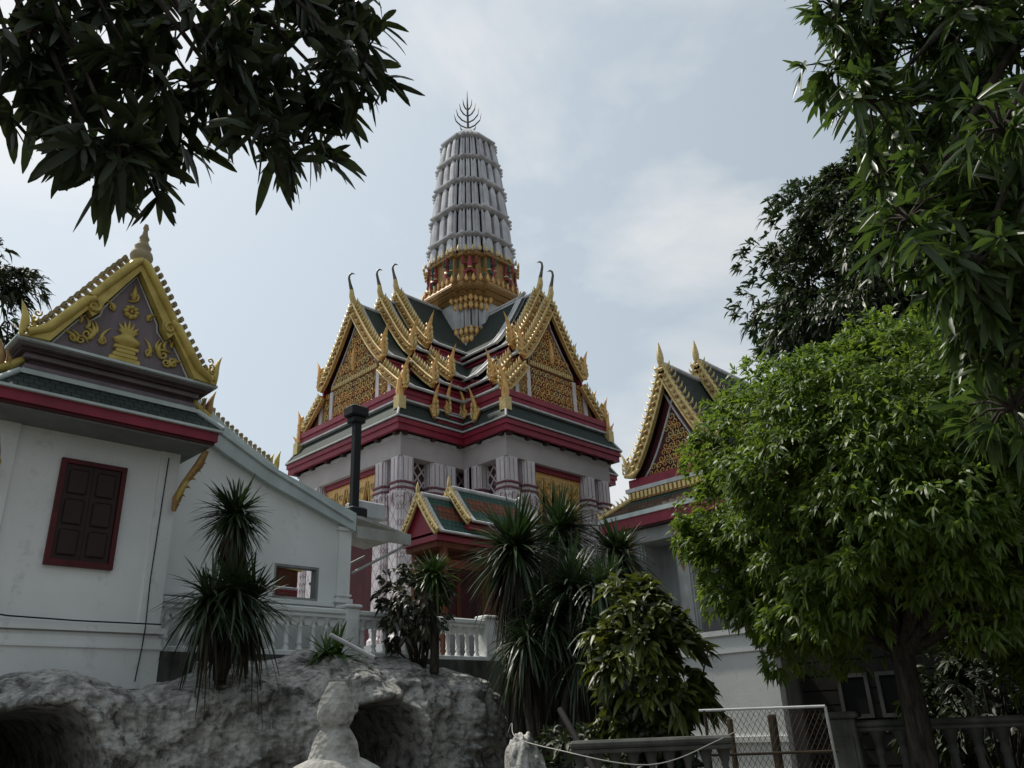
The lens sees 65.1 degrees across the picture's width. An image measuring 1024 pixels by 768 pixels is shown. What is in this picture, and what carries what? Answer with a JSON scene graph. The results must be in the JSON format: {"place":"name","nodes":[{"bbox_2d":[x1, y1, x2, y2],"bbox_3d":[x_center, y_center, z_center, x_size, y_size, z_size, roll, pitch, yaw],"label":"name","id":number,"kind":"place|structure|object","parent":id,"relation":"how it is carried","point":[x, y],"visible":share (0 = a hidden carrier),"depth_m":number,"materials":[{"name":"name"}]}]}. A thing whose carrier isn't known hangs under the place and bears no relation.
{"place":"outdoors","nodes":[
{"label":"outdoors","id":0,"kind":"place"},
{"bbox_2d":[156,651,815,767],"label":"terrace","id":1,"kind":"structure","parent":0,"point":[168,670],"depth_m":17.09,"materials":[{"name":"concrete"}]},
{"bbox_2d":[0,224,224,688],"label":"chapel","id":2,"kind":"structure","parent":1,"relation":"on","point":[108,383],"depth_m":12.21,"materials":[{"name":"white paint"}]},
{"bbox_2d":[0,614,160,624],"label":"wall cable","id":3,"kind":"object","parent":2,"relation":"attached to","point":[77,620],"depth_m":11.57,"materials":[{"name":"black rubber"}]},
{"bbox_2d":[42,457,127,570],"bbox_3d":[-6.467,1.978,12.203,0.090,1.610,0.960,-23,-30,40],"label":"window","id":4,"kind":"structure","parent":2,"relation":"in","point":[83,529],"depth_m":12.17,"materials":[{"name":"red wood"}]},
{"bbox_2d":[134,458,168,681],"bbox_3d":[-5.651,2.822,12.625,0.066,3.501,0.111,1,-23,-9],"label":"wall cable","id":5,"kind":"object","parent":2,"relation":"attached to","point":[151,571],"depth_m":12.59,"materials":[{"name":"black rubber"}]},
{"bbox_2d":[158,398,356,649],"bbox_3d":[-6.541,3.225,16.899,5.183,5.240,4.260,-23,-30,40],"label":"gallery","id":6,"kind":"object","parent":1,"relation":"on","point":[311,529],"visible":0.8,"depth_m":15.47,"materials":[{"name":"white paint"}]},
{"bbox_2d":[272,563,318,600],"bbox_3d":[-4.235,3.860,15.546,0.190,0.650,0.980,-23,-30,40],"label":"window frame","id":7,"kind":"structure","parent":6,"relation":"in","point":[314,571],"depth_m":15.71,"materials":[{"name":"grey paint"}]},
{"bbox_2d":[344,404,368,517],"bbox_3d":[-3.416,1.705,17.460,0.400,2.540,0.480,-23,-30,40],"label":"flue pipe","id":8,"kind":"object","parent":6,"relation":"attached to","point":[356,415],"visible":0.86,"depth_m":17.48,"materials":[{"name":"black metal"}]},
{"bbox_2d":[309,500,410,584],"bbox_3d":[-3.352,3.531,17.653,1.740,1.676,1.484,-23,-30,40],"label":"awning","id":9,"kind":"object","parent":6,"relation":"attached to","point":[371,531],"visible":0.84,"depth_m":17.35,"materials":[{"name":"grey metal"}]},
{"bbox_2d":[275,567,301,596],"bbox_3d":[-5.394,5.219,18.164,0.100,2.458,1.250,-23,-30,40],"label":"painted screen","id":10,"kind":"object","parent":1,"relation":"on","point":[291,580],"visible":0.16,"depth_m":18.63,"materials":[{"name":"red paint"}]},
{"bbox_2d":[160,596,505,660],"bbox_3d":[-1.553,5.337,16.865,0.400,1.040,11.813,-23,-30,40],"label":"balustrade","id":11,"kind":"object","parent":1,"relation":"on","point":[354,617],"visible":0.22,"depth_m":15.30,"materials":[{"name":"white paint"}]},
{"bbox_2d":[285,95,621,653],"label":"prang temple","id":12,"kind":"structure","parent":1,"relation":"on","point":[469,370],"depth_m":34.03,"materials":[{"name":"gold tile"}]},
{"bbox_2d":[325,467,374,645],"bbox_3d":[-6.325,7.017,31.448,5.640,6.896,0.400,-23,-30,40],"label":"doorway","id":13,"kind":"structure","parent":12,"relation":"in","point":[360,581],"depth_m":31.36,"materials":[{"name":"red paint"}]},
{"bbox_2d":[535,465,580,574],"bbox_3d":[1.899,6.817,31.842,0.400,6.902,4.820,-23,-30,40],"label":"doorway","id":14,"kind":"structure","parent":12,"relation":"in","point":[545,477],"depth_m":32.76,"materials":[{"name":"gold paint"}]},
{"bbox_2d":[401,476,540,656],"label":"pavilion","id":15,"kind":"structure","parent":1,"relation":"on","point":[435,524],"depth_m":20.47,"materials":[{"name":"paint"}]},
{"bbox_2d":[596,340,878,662],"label":"ordination hall","id":16,"kind":"structure","parent":1,"relation":"on","point":[656,489],"depth_m":28.27,"materials":[{"name":"white tile"}]},
{"bbox_2d":[0,0,1023,587],"label":"sky","id":17,"kind":"structure","parent":0,"point":[639,143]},
{"bbox_2d":[797,579,1023,767],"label":"timber house","id":18,"kind":"structure","parent":0,"point":[867,696],"depth_m":17.21,"materials":[{"name":"brown wood"}]},
{"bbox_2d":[837,672,875,717],"bbox_3d":[7.393,6.710,17.267,0.680,0.900,0.069,-23,-30,40],"label":"window","id":19,"kind":"structure","parent":18,"relation":"in","point":[855,695],"depth_m":17.26,"materials":[{"name":"grey paint"}]},
{"bbox_2d":[874,670,900,716],"bbox_3d":[7.993,6.453,16.724,0.680,0.900,0.069,-23,-30,40],"label":"window","id":20,"kind":"structure","parent":18,"relation":"in","point":[886,683],"depth_m":16.83,"materials":[{"name":"grey paint"}]},
{"label":"ground","id":21,"kind":"structure","parent":0,"visible":0},
{"bbox_2d":[0,237,55,346],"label":"tree","id":22,"kind":"object","parent":21,"relation":"on","point":[12,293],"visible":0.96,"depth_m":22.25,"materials":[{"name":"green plant"}]},
{"bbox_2d":[0,0,424,246],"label":"mango tree","id":23,"kind":"object","parent":21,"relation":"on","point":[44,79],"visible":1,"depth_m":4.82,"materials":[{"name":"green plant"}]},
{"bbox_2d":[0,650,512,767],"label":"grotto","id":24,"kind":"object","parent":21,"relation":"on","point":[408,714],"visible":0.8,"depth_m":11.71,"materials":[{"name":"grey stone"}]},
{"bbox_2d":[148,546,300,740],"bbox_3d":[-4.136,3.902,11.747,1.945,3.150,2.398,-23,-30,40],"label":"dracaena","id":25,"kind":"object","parent":24,"relation":"on","point":[225,634],"visible":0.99,"depth_m":11.67,"materials":[{"name":"green plant"}]},
{"bbox_2d":[188,475,273,684],"bbox_3d":[-4.335,2.923,12.335,1.488,3.191,1.490,-23,-30,40],"label":"dracaena","id":26,"kind":"object","parent":24,"relation":"on","point":[235,521],"visible":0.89,"depth_m":12.49,"materials":[{"name":"green plant"}]},
{"bbox_2d":[295,621,368,666],"bbox_3d":[-3.001,4.745,13.496,1.383,1.506,1.307,-23,-30,40],"label":"dracaena","id":27,"kind":"object","parent":24,"relation":"on","point":[337,647],"visible":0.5,"depth_m":13.55,"materials":[{"name":"green plant"}]},
{"bbox_2d":[329,633,374,660],"bbox_3d":[-2.635,4.329,13.216,0.781,0.442,0.089,8,-25,-23],"label":"drain pipe","id":28,"kind":"object","parent":24,"relation":"on","point":[370,656],"visible":1,"depth_m":13.19,"materials":[{"name":"white plastic"}]},
{"bbox_2d":[370,559,458,667],"bbox_3d":[-1.832,4.600,15.451,1.969,2.352,1.822,-23,-30,40],"label":"flowering shrub","id":29,"kind":"object","parent":24,"relation":"on","point":[394,607],"visible":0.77,"depth_m":15.13,"materials":[{"name":"green plant"}]},
{"bbox_2d":[405,547,459,673],"bbox_3d":[-1.455,4.209,15.065,1.066,2.320,1.148,-23,-30,40],"label":"dracaena","id":30,"kind":"object","parent":24,"relation":"on","point":[432,567],"visible":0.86,"depth_m":15.05,"materials":[{"name":"green plant"}]},
{"bbox_2d":[294,681,379,767],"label":"stone finial","id":31,"kind":"object","parent":21,"relation":"on","point":[335,744],"visible":1,"depth_m":2.66,"materials":[{"name":"white stone"}]},
{"bbox_2d":[445,483,576,766],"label":"dracaena","id":32,"kind":"object","parent":21,"relation":"on","point":[514,557],"visible":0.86,"depth_m":14.42,"materials":[{"name":"green plant"}]},
{"bbox_2d":[504,732,546,767],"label":"boulder","id":33,"kind":"object","parent":21,"relation":"on","point":[520,753],"visible":0.98,"depth_m":9.80,"materials":[{"name":"grey stone"}]},
{"bbox_2d":[481,591,575,767],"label":"dracaena","id":34,"kind":"object","parent":21,"relation":"on","point":[518,715],"visible":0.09,"depth_m":14.11,"materials":[{"name":"green plant"}]},
{"bbox_2d":[485,602,598,767],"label":"dracaena","id":35,"kind":"object","parent":21,"relation":"on","point":[525,667],"visible":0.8,"depth_m":12.80,"materials":[{"name":"green plant"}]},
{"bbox_2d":[494,527,616,767],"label":"dracaena","id":36,"kind":"object","parent":21,"relation":"on","point":[550,603],"visible":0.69,"depth_m":13.45,"materials":[{"name":"green plant"}]},
{"bbox_2d":[493,534,634,737],"bbox_3d":[1.384,4.883,13.920,2.679,5.002,3.061,-23,-30,40],"label":"dracaena","id":37,"kind":"object","parent":21,"relation":"on","point":[538,582],"visible":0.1,"depth_m":14.19,"materials":[{"name":"green plant"}]},
{"bbox_2d":[529,482,609,767],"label":"dracaena","id":38,"kind":"object","parent":21,"relation":"on","point":[565,525],"visible":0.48,"depth_m":16.44,"materials":[{"name":"green plant"}]},
{"bbox_2d":[557,707,594,767],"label":"timber prop","id":39,"kind":"object","parent":21,"relation":"on","point":[570,729],"visible":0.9,"depth_m":8.42,"materials":[{"name":"brown wood"}]},
{"bbox_2d":[558,550,634,711],"bbox_3d":[1.494,4.753,12.825,1.517,4.346,1.769,-7,-23,10],"label":"dracaena","id":40,"kind":"object","parent":21,"relation":"on","point":[602,604],"visible":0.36,"depth_m":13.24,"materials":[{"name":"green plant"}]},
{"bbox_2d":[533,708,703,767],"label":"undergrowth shrub","id":41,"kind":"object","parent":21,"relation":"on","point":[560,740],"visible":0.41,"depth_m":10.00,"materials":[{"name":"green plant"}]},
{"bbox_2d":[580,514,663,765],"bbox_3d":[2.253,5.253,15.971,1.930,5.794,1.946,-7,-23,11],"label":"dracaena","id":42,"kind":"object","parent":21,"relation":"on","point":[620,541],"visible":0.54,"depth_m":16.54,"materials":[{"name":"green plant"}]},
{"bbox_2d":[569,735,732,767],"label":"balustrade","id":43,"kind":"object","parent":21,"relation":"on","point":[633,748],"visible":0.97,"depth_m":7.09,"materials":[{"name":"concrete"}]},
{"bbox_2d":[575,569,733,767],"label":"croton shrub","id":44,"kind":"object","parent":21,"relation":"on","point":[676,700],"visible":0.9,"depth_m":10.31,"materials":[{"name":"green plant"}]},
{"bbox_2d":[632,626,797,767],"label":"terrace wall","id":45,"kind":"structure","parent":21,"relation":"on","point":[735,679],"depth_m":18.17,"materials":[{"name":"white paint"}]},
{"bbox_2d":[726,718,738,767],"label":"timber post","id":46,"kind":"object","parent":21,"relation":"on","point":[735,763],"visible":0.67,"depth_m":7.85,"materials":[{"name":"brown wood"}]},
{"bbox_2d":[699,705,838,767],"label":"wire fence","id":47,"kind":"object","parent":21,"relation":"on","point":[833,751],"visible":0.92,"depth_m":7.44,"materials":[{"name":"grey metal"}]},
{"bbox_2d":[508,709,775,764],"bbox_3d":[0.517,3.531,7.985,3.626,0.388,2.035,-23,-30,40],"label":"cable","id":48,"kind":"object","parent":47,"relation":"attached to","point":[638,764],"visible":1,"depth_m":6.70,"materials":[{"name":"grey plastic"}]},
{"bbox_2d":[767,714,783,767],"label":"timber post","id":49,"kind":"object","parent":21,"relation":"on","point":[777,742],"visible":0.85,"depth_m":7.75,"materials":[{"name":"brown wood"}]},
{"bbox_2d":[664,303,1023,767],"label":"shade tree","id":50,"kind":"object","parent":21,"relation":"on","point":[929,552],"visible":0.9,"depth_m":8.38,"materials":[{"name":"green plant"}]},
{"bbox_2d":[723,94,1013,502],"bbox_3d":[8.789,0.690,15.424,8.416,13.429,6.666,-23,-30,40],"label":"tall dark tree","id":51,"kind":"object","parent":21,"relation":"on","point":[833,213],"visible":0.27,"depth_m":16.65,"materials":[{"name":"green plant"}]},
{"bbox_2d":[782,0,1023,485],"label":"mango tree","id":52,"kind":"object","parent":21,"relation":"on","point":[972,286],"visible":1,"depth_m":4.37,"materials":[{"name":"green plant"}]},
{"bbox_2d":[821,711,1023,767],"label":"balustrade","id":53,"kind":"object","parent":21,"relation":"on","point":[848,728],"visible":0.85,"depth_m":8.65,"materials":[{"name":"concrete"}]},
{"bbox_2d":[887,635,1023,767],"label":"understory shrub","id":54,"kind":"object","parent":21,"relation":"on","point":[952,667],"visible":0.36,"depth_m":12.46,"materials":[{"name":"green plant"}]},
{"bbox_2d":[931,662,1023,767],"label":"pale bush","id":55,"kind":"object","parent":21,"relation":"on","point":[1016,737],"visible":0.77,"depth_m":10.65,"materials":[{"name":"green plant"}]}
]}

